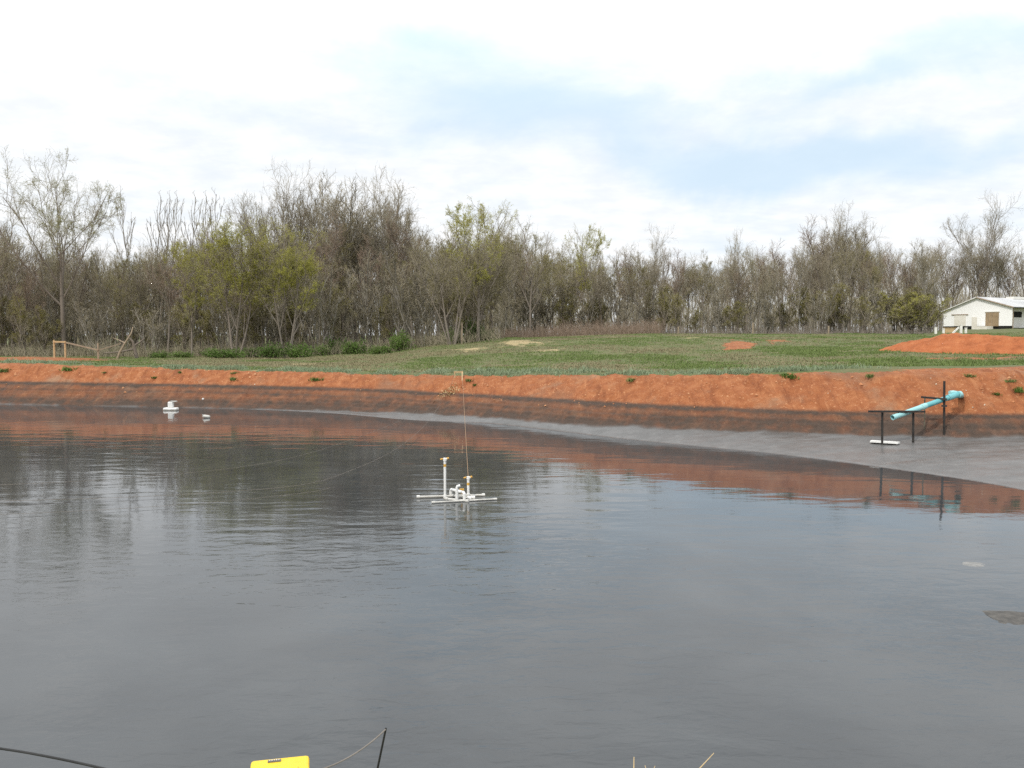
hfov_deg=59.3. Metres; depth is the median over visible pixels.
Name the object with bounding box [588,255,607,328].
wood tree
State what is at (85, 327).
sapling
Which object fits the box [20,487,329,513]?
rope
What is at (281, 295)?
wood tree
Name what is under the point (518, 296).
sapling
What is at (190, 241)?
whip tree
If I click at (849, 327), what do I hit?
wood tree
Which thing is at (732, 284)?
wood tree
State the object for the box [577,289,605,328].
sapling
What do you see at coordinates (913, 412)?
pipe trestle
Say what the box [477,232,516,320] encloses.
wood tree
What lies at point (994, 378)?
clay rubble
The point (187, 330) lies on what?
sapling
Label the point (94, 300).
wood tree
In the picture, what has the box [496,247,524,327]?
wood tree
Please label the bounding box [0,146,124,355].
leafing tree
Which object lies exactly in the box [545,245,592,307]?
wood tree
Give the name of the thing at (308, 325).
sapling
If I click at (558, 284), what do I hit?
wood tree
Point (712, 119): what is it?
sky
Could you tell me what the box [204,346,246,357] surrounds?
green bush
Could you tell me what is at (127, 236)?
whip tree
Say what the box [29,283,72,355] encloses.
sapling
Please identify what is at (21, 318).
sapling
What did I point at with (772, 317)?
sapling
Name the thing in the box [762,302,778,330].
sapling
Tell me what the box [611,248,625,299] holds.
wood tree
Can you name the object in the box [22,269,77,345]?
wood tree
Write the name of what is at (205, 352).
green bush
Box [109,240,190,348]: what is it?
wood tree
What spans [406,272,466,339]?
wood tree
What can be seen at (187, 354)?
green bush
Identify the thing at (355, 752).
cord
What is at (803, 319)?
sapling
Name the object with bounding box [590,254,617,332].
wood tree
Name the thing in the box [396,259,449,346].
sapling
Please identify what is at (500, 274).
wood tree
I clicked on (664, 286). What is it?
wood tree
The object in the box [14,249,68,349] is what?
wood tree
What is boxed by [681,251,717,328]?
wood tree
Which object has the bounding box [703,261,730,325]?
wood tree
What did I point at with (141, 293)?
wood tree
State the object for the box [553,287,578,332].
sapling
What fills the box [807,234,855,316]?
wood tree
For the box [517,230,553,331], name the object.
wood tree
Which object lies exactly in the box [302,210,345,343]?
wood tree
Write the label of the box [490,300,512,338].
sapling
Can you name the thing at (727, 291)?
wood tree
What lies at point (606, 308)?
sapling
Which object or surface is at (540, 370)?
crest grass
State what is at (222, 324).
sapling
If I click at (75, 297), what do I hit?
wood tree
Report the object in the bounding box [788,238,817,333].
wood tree
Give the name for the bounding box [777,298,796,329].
sapling
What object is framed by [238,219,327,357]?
budding tree
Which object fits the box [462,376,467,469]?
rope
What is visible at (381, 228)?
bare tree
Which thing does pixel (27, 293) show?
wood tree
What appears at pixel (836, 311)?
sapling
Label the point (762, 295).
wood tree
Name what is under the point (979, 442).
ground
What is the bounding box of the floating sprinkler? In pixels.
[416,457,496,502]
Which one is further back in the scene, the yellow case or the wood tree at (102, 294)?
the wood tree at (102, 294)
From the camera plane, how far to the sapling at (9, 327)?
84.53 m
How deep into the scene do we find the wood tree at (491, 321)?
92.01 m
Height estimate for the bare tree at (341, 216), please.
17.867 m
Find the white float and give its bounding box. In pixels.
[163,401,178,410]
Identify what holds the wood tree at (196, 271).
on the ground at (979, 442)
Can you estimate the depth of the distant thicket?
195.23 m
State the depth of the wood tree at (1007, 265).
161.35 m
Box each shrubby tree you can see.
[869,288,935,333]
[917,294,951,331]
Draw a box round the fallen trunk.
[105,334,144,357]
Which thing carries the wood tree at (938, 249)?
on the ground at (979, 442)
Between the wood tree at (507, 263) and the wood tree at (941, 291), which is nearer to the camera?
the wood tree at (507, 263)
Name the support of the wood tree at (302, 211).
on the ground at (979, 442)
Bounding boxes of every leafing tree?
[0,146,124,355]
[445,195,517,340]
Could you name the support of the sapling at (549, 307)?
on the ground at (979, 442)
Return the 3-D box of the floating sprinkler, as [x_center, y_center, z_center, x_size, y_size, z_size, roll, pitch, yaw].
[-1.207,2.180,19.708,1.709,1.164,0.753,-1,3,-11]
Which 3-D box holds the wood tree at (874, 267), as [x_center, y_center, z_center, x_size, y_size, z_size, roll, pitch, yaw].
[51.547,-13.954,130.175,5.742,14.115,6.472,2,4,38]
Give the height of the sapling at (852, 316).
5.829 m
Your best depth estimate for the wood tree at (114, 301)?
120.66 m
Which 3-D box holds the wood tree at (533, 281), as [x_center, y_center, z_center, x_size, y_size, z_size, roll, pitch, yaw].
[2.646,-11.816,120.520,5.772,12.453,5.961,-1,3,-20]
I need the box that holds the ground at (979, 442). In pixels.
[0,329,1023,489]
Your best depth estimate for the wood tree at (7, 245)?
90.31 m
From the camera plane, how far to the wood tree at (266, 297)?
91.88 m
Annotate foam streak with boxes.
[962,562,984,566]
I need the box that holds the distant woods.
[3,222,537,347]
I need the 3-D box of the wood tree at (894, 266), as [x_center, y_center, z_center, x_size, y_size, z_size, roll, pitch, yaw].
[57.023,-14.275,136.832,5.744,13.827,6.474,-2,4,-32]
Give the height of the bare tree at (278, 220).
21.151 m
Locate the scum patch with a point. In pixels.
(1011, 617)
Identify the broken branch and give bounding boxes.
[114,327,132,357]
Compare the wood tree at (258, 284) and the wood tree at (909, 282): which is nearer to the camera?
the wood tree at (258, 284)
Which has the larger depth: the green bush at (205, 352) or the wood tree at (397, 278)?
the wood tree at (397, 278)
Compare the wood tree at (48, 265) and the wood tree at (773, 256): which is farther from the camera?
the wood tree at (773, 256)
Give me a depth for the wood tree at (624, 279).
142.85 m
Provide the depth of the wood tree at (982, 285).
167.23 m
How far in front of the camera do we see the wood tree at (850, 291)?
148.73 m
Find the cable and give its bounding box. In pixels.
[0,747,104,767]
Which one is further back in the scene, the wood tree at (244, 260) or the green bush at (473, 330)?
the wood tree at (244, 260)
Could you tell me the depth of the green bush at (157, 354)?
75.71 m
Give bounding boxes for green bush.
[148,350,172,357]
[162,350,195,357]
[200,348,218,356]
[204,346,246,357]
[243,346,261,357]
[253,340,287,357]
[282,340,314,357]
[311,344,331,355]
[325,335,343,353]
[339,338,367,354]
[364,343,393,353]
[387,328,417,351]
[442,326,459,343]
[463,318,483,341]
[480,329,495,339]
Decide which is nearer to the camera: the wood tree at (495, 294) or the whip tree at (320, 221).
the wood tree at (495, 294)
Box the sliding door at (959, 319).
[951,314,967,325]
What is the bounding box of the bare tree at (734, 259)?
[709,228,756,330]
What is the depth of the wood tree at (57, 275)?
87.65 m
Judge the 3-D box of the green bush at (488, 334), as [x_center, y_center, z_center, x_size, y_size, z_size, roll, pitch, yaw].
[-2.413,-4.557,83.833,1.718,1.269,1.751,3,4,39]
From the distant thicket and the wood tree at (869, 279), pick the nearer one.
the wood tree at (869, 279)
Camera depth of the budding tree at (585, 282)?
117.07 m
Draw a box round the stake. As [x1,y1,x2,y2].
[377,728,386,767]
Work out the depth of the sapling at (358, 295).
87.12 m
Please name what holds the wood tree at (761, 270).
on the ground at (979, 442)
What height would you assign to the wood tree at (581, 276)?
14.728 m
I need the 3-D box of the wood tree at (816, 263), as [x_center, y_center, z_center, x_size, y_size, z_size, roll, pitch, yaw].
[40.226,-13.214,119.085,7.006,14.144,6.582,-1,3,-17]
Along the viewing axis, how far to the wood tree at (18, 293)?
107.53 m
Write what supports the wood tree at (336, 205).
on the ground at (979, 442)
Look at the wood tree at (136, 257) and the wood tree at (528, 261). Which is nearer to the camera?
the wood tree at (136, 257)
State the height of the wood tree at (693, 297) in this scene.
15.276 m
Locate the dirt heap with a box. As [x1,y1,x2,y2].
[879,333,1023,354]
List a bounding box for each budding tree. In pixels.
[161,236,218,356]
[187,209,283,351]
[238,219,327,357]
[564,223,611,330]
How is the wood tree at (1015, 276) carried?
on the ground at (979, 442)
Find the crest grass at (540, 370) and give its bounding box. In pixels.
[1,357,897,376]
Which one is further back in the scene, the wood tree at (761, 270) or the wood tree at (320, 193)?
the wood tree at (761, 270)
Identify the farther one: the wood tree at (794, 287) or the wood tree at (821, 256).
the wood tree at (821, 256)
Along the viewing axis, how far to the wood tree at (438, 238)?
105.10 m
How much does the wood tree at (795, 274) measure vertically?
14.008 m
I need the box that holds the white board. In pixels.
[870,440,899,443]
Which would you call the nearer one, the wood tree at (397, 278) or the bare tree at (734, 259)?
the wood tree at (397, 278)
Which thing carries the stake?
on the ground at (979, 442)
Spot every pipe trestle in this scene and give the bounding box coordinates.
[868,410,925,444]
[921,381,946,434]
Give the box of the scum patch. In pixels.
[982,611,1023,624]
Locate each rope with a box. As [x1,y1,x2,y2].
[3,394,435,484]
[16,377,453,500]
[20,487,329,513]
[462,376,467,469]
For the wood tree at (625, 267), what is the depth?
118.00 m
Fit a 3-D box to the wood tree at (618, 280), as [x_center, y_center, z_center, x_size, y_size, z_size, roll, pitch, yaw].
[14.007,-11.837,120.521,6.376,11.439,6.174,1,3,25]
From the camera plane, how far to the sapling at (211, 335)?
87.46 m
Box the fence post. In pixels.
[461,322,462,343]
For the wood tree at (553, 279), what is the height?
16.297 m
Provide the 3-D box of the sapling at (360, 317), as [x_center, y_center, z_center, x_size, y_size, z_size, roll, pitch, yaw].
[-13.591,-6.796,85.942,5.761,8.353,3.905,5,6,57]
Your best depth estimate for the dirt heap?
52.45 m
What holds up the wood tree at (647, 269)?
on the ground at (979, 442)
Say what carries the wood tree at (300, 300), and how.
on the ground at (979, 442)
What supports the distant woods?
on the ground at (979, 442)
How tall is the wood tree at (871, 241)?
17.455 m
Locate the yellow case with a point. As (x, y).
(297, 762)
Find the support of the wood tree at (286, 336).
on the ground at (979, 442)
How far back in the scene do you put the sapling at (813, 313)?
109.35 m
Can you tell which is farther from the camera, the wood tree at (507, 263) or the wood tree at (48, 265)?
the wood tree at (507, 263)
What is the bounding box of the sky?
[0,0,1023,334]
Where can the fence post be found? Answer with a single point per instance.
(461, 331)
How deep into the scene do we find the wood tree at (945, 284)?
165.17 m
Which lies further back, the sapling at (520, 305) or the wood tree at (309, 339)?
the sapling at (520, 305)
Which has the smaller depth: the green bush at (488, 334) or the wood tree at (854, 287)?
the green bush at (488, 334)
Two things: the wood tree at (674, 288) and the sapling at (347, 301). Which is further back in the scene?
the wood tree at (674, 288)
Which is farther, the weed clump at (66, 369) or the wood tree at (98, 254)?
the wood tree at (98, 254)
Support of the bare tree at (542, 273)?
on the ground at (979, 442)
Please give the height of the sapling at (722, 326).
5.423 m
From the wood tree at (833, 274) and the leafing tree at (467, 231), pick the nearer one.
the leafing tree at (467, 231)
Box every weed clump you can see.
[59,366,78,370]
[308,377,323,380]
[626,377,635,381]
[781,373,798,378]
[865,373,873,377]
[1013,386,1023,392]
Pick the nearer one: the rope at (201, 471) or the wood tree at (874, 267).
the rope at (201, 471)
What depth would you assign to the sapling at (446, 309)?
86.97 m
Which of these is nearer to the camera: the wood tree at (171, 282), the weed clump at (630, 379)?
the weed clump at (630, 379)
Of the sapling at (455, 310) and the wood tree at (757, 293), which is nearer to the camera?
the sapling at (455, 310)
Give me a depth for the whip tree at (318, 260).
98.21 m
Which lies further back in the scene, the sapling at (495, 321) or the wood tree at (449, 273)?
the wood tree at (449, 273)
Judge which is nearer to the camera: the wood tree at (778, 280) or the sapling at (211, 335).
the sapling at (211, 335)
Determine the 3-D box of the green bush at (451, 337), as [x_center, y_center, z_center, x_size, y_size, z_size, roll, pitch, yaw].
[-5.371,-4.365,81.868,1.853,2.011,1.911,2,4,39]
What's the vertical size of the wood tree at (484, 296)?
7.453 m
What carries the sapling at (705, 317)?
on the ground at (979, 442)
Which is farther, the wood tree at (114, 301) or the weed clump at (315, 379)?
the wood tree at (114, 301)
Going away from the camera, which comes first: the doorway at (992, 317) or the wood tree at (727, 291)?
the doorway at (992, 317)
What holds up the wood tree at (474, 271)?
on the ground at (979, 442)
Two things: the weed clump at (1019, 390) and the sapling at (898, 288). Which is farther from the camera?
the sapling at (898, 288)
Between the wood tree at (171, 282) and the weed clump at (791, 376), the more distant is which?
the wood tree at (171, 282)
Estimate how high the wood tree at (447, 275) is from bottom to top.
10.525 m
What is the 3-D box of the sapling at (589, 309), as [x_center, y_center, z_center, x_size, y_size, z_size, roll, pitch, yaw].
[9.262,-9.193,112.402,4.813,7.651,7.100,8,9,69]
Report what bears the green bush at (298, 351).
on the ground at (979, 442)
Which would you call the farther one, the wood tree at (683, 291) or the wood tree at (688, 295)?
the wood tree at (683, 291)
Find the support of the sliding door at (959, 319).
in the barn
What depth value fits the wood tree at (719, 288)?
167.56 m
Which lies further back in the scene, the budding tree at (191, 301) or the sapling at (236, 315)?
the sapling at (236, 315)
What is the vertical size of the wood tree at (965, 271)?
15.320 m
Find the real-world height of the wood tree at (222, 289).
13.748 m
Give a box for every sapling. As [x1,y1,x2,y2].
[0,285,15,336]
[0,287,30,355]
[4,286,45,355]
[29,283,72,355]
[32,306,61,354]
[50,299,88,352]
[66,298,116,355]
[90,306,122,355]
[107,294,135,352]
[119,294,159,354]
[130,308,166,355]
[154,318,180,348]
[165,294,209,355]
[193,289,224,348]
[205,299,243,348]
[215,269,266,346]
[239,293,276,348]
[255,301,288,346]
[271,300,300,349]
[287,259,342,347]
[303,271,345,345]
[316,277,357,341]
[332,251,378,344]
[349,269,391,350]
[372,288,404,340]
[374,249,436,348]
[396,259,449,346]
[433,279,470,332]
[444,274,481,342]
[459,278,492,325]
[489,261,541,336]
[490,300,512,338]
[501,269,548,334]
[512,286,551,333]
[534,276,577,333]
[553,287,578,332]
[558,282,609,329]
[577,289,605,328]
[586,292,609,330]
[602,276,642,327]
[618,297,646,329]
[627,286,659,328]
[644,278,676,333]
[653,284,681,330]
[665,287,691,332]
[684,305,703,333]
[695,299,725,333]
[711,299,741,331]
[721,296,747,333]
[728,284,769,332]
[753,298,781,332]
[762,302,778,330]
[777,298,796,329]
[781,279,817,332]
[803,283,840,333]
[812,277,851,333]
[812,282,842,331]
[836,290,874,330]
[851,289,886,332]
[859,270,904,332]
[883,284,913,331]
[894,277,939,333]
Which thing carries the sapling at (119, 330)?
on the ground at (979, 442)
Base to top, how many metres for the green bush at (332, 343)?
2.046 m
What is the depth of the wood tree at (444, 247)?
91.08 m
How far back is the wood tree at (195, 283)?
89.11 m
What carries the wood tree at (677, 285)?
on the ground at (979, 442)
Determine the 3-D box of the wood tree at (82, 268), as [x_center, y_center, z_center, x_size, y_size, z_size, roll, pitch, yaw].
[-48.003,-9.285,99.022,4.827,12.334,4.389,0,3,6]
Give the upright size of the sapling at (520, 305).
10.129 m
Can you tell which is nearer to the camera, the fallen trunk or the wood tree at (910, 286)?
the fallen trunk
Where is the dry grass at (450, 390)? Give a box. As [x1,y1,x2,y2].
[439,385,461,396]
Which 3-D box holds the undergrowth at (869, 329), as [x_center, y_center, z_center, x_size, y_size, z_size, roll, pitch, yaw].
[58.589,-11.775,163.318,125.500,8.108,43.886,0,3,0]
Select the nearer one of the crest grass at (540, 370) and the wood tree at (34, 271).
the crest grass at (540, 370)
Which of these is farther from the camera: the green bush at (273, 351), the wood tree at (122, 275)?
the wood tree at (122, 275)
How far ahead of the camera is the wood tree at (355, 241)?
93.09 m
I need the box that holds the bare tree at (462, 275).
[400,227,492,344]
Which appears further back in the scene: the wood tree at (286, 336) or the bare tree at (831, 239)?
the bare tree at (831, 239)
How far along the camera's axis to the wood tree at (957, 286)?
167.84 m
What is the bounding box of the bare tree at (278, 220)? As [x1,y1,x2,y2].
[223,157,334,344]
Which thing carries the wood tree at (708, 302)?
on the ground at (979, 442)
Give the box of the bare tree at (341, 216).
[313,176,396,342]
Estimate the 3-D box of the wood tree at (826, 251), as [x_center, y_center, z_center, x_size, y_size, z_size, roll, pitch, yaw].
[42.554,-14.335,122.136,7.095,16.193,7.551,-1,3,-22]
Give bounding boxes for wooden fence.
[53,340,120,358]
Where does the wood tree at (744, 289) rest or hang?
on the ground at (979, 442)
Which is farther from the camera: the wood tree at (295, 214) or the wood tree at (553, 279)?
the wood tree at (553, 279)
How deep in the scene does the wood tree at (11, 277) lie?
85.49 m
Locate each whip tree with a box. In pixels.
[109,188,135,341]
[144,191,171,346]
[156,192,181,350]
[162,190,186,325]
[179,194,202,351]
[191,194,214,348]
[199,188,225,346]
[303,201,322,343]
[314,199,334,342]
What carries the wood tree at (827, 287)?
on the ground at (979, 442)
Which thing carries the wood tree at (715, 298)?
on the ground at (979, 442)
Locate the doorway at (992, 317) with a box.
[985,311,999,325]
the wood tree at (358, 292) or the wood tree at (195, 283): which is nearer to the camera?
the wood tree at (195, 283)
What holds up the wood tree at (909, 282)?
on the ground at (979, 442)
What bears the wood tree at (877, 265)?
on the ground at (979, 442)
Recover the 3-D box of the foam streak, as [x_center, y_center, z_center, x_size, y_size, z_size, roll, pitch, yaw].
[7.289,2.837,14.170,0.520,0.010,0.400,0,3,0]
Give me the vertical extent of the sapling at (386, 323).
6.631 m
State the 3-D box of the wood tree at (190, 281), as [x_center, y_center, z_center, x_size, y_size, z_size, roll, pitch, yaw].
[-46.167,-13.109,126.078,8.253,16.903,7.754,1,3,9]
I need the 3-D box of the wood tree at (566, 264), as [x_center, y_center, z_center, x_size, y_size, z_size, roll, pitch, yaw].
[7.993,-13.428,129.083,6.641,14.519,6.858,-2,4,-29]
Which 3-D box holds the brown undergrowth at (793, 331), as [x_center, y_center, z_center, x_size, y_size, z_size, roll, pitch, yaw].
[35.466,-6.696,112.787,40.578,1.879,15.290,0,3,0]
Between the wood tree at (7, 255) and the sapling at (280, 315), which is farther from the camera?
the wood tree at (7, 255)
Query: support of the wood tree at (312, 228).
on the ground at (979, 442)
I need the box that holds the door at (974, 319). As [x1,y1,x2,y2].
[972,317,976,328]
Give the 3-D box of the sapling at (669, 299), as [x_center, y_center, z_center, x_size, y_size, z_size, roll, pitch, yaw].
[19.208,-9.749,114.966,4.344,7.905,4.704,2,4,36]
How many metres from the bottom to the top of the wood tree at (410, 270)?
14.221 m
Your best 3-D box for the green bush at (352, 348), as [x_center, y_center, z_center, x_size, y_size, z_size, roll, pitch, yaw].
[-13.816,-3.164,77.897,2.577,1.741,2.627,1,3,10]
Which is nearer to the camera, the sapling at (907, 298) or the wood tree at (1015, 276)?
the sapling at (907, 298)
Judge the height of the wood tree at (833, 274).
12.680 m
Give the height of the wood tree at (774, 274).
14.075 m
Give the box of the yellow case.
[250,756,309,767]
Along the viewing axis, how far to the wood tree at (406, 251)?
104.02 m
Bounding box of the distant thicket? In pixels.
[509,255,1023,334]
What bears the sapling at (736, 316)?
on the ground at (979, 442)
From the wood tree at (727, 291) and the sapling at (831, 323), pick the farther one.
the wood tree at (727, 291)
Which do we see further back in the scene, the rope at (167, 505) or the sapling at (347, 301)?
the sapling at (347, 301)
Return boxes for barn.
[941,297,1023,329]
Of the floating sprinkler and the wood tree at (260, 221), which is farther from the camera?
the wood tree at (260, 221)
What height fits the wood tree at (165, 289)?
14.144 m
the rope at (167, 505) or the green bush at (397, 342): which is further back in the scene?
the green bush at (397, 342)
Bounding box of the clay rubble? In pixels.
[6,364,1017,409]
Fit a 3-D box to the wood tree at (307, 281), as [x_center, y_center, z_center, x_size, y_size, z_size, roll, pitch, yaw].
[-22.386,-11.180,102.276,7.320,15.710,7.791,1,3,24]
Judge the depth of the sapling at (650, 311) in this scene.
113.20 m
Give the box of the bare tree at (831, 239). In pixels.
[804,202,875,329]
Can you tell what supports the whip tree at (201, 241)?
on the ground at (979, 442)
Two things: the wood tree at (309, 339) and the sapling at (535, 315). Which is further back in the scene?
the sapling at (535, 315)
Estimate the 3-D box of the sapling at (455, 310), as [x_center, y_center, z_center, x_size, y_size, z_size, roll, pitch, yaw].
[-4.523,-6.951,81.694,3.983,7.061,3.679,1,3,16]
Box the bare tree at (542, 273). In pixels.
[502,213,559,335]
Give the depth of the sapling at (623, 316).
110.09 m
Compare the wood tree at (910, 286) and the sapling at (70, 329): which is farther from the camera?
the wood tree at (910, 286)
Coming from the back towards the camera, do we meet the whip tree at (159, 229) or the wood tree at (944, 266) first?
the wood tree at (944, 266)
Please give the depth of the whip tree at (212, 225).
96.19 m
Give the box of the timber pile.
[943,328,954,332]
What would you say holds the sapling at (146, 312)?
on the ground at (979, 442)
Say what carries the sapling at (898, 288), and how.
on the ground at (979, 442)
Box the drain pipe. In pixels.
[890,390,963,419]
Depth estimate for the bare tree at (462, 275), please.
78.37 m
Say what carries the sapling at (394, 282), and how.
on the ground at (979, 442)
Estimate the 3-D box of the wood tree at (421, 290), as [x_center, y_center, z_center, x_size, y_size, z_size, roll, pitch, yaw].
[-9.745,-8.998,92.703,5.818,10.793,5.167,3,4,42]
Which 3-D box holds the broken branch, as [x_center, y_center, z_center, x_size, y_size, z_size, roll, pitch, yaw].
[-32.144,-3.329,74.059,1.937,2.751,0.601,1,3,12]
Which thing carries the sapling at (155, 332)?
on the ground at (979, 442)
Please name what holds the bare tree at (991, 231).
on the ground at (979, 442)
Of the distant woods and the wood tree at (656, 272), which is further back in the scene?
the distant woods
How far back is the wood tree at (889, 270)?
116.04 m
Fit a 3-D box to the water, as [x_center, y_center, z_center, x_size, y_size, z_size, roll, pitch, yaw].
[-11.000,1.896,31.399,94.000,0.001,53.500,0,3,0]
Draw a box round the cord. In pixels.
[324,729,385,767]
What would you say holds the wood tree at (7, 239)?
on the ground at (979, 442)
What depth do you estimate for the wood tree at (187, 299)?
86.85 m
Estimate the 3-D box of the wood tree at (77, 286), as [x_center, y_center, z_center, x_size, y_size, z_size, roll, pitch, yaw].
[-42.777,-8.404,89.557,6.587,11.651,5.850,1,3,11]
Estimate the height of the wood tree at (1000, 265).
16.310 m
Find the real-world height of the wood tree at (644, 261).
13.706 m
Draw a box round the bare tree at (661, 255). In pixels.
[619,223,678,322]
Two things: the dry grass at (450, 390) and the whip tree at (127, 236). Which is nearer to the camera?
the dry grass at (450, 390)
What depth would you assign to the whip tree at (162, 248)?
99.06 m
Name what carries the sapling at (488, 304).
on the ground at (979, 442)
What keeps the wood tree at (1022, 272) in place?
on the ground at (979, 442)
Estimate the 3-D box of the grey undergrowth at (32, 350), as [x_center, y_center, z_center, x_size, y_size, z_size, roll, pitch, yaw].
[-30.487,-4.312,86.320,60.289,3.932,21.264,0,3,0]
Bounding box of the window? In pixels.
[1014,311,1021,316]
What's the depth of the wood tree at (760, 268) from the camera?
138.91 m
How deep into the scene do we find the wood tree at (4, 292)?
102.38 m
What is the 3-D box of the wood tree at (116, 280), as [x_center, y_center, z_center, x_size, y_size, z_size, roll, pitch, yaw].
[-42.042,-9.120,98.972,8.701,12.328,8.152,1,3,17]
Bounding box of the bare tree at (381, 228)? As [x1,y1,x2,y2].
[344,166,426,348]
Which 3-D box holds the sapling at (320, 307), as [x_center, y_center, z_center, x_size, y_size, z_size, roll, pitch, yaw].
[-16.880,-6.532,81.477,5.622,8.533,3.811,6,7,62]
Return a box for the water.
[0,404,1023,767]
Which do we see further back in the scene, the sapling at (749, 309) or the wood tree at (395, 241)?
the sapling at (749, 309)
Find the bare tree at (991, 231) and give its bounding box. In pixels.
[939,188,1023,296]
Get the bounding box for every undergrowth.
[0,322,504,357]
[485,315,671,337]
[514,307,944,336]
[644,325,931,333]
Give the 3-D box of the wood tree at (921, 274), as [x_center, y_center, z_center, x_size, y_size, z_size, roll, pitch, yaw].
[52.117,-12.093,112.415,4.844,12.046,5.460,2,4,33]
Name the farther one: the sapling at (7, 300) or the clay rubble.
the sapling at (7, 300)
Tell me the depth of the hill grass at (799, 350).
54.97 m
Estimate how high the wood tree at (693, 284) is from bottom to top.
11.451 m
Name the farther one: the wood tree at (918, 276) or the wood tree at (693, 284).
the wood tree at (918, 276)
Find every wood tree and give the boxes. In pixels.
[0,210,36,354]
[0,222,14,276]
[0,223,37,342]
[0,230,26,285]
[0,236,36,322]
[2,243,57,348]
[3,246,36,348]
[7,265,48,354]
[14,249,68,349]
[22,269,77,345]
[24,270,58,350]
[28,237,75,348]
[29,247,96,353]
[32,237,81,351]
[49,246,94,342]
[49,258,84,343]
[51,243,126,348]
[68,271,127,355]
[74,241,111,335]
[77,259,116,351]
[85,246,154,347]
[87,241,156,355]
[100,259,130,348]
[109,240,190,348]
[115,248,156,351]
[119,243,174,346]
[122,246,167,345]
[137,239,190,350]
[144,247,183,348]
[152,244,204,351]
[167,230,200,347]
[168,273,203,324]
[170,234,212,354]
[176,231,213,349]
[185,233,237,347]
[193,233,237,346]
[197,229,245,347]
[197,232,261,347]
[200,234,238,347]
[227,279,256,349]
[233,192,277,347]
[234,234,268,347]
[238,248,278,350]
[251,239,288,347]
[253,224,308,348]
[255,184,308,346]
[260,254,307,346]
[261,242,310,338]
[267,175,331,342]
[271,240,329,345]
[280,241,333,349]
[281,169,352,340]
[295,219,339,341]
[296,217,390,341]
[299,222,337,339]
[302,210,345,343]
[303,200,375,342]
[304,178,374,341]
[314,225,373,342]
[326,202,383,341]
[332,232,387,342]
[347,231,379,343]
[347,234,400,347]
[362,211,401,344]
[366,199,462,339]
[372,179,416,341]
[374,245,418,336]
[379,203,433,343]
[388,232,423,338]
[392,248,439,344]
[403,230,434,282]
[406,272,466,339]
[409,239,499,336]
[410,224,476,333]
[416,227,458,335]
[424,235,473,328]
[445,241,493,319]
[448,269,504,337]
[453,214,515,318]
[456,219,531,330]
[460,234,514,326]
[460,253,494,327]
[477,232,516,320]
[486,262,521,337]
[493,232,514,335]
[495,223,529,331]
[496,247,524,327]
[513,236,543,332]
[514,251,548,331]
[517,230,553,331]
[521,235,567,328]
[534,252,577,328]
[538,247,563,329]
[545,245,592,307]
[547,241,585,328]
[566,252,587,332]
[571,252,590,319]
[574,260,597,330]
[582,251,617,331]
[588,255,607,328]
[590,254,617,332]
[595,255,639,326]
[607,253,633,323]
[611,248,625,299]
[614,252,642,325]
[619,255,653,326]
[626,247,659,333]
[630,253,662,325]
[635,276,652,316]
[639,257,662,328]
[644,248,672,332]
[654,269,672,319]
[659,253,690,330]
[662,249,698,332]
[668,257,698,331]
[678,257,714,332]
[678,262,700,329]
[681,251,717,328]
[683,266,698,331]
[690,254,721,330]
[693,269,727,331]
[696,264,734,332]
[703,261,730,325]
[703,263,733,329]
[719,244,772,330]
[721,256,747,327]
[722,256,760,330]
[733,264,762,329]
[740,246,788,333]
[747,248,772,331]
[748,243,782,313]
[751,245,776,331]
[758,254,791,333]
[761,252,787,331]
[766,238,792,330]
[767,245,806,331]
[781,251,819,330]
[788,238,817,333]
[790,232,844,333]
[792,232,832,318]
[792,248,824,328]
[798,214,851,332]
[805,217,855,325]
[806,235,841,330]
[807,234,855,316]
[816,240,866,332]
[830,213,888,330]
[831,235,888,332]
[837,216,890,330]
[839,251,871,323]
[845,237,868,329]
[852,251,886,330]
[854,240,892,321]
[857,245,888,329]
[872,257,891,327]
[877,246,906,332]
[882,242,911,330]
[889,248,920,330]
[892,258,923,296]
[897,243,955,329]
[898,250,929,326]
[898,268,919,329]
[900,238,956,331]
[909,240,949,332]
[914,258,956,330]
[932,238,971,308]
[936,246,965,306]
[942,245,979,300]
[953,248,1003,297]
[954,238,1006,296]
[972,246,1012,296]
[974,244,1014,297]
[977,242,1023,297]
[998,246,1021,296]
[1002,253,1023,295]
[1007,237,1023,296]
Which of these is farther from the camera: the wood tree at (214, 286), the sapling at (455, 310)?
the wood tree at (214, 286)
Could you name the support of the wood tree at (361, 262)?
on the ground at (979, 442)
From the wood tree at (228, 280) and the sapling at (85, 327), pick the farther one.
the wood tree at (228, 280)
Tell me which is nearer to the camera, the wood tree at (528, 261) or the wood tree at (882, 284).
the wood tree at (528, 261)
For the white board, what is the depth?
27.21 m
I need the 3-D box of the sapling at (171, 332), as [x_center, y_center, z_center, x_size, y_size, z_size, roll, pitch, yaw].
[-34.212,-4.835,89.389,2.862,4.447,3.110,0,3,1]
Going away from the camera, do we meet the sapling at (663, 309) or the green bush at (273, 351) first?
the green bush at (273, 351)
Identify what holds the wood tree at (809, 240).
on the ground at (979, 442)
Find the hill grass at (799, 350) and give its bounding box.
[0,331,1023,372]
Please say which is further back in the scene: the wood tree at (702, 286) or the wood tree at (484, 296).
the wood tree at (702, 286)
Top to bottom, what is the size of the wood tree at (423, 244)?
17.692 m
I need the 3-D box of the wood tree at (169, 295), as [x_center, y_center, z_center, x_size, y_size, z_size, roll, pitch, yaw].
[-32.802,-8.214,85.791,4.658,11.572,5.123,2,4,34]
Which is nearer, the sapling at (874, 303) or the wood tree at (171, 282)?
the wood tree at (171, 282)

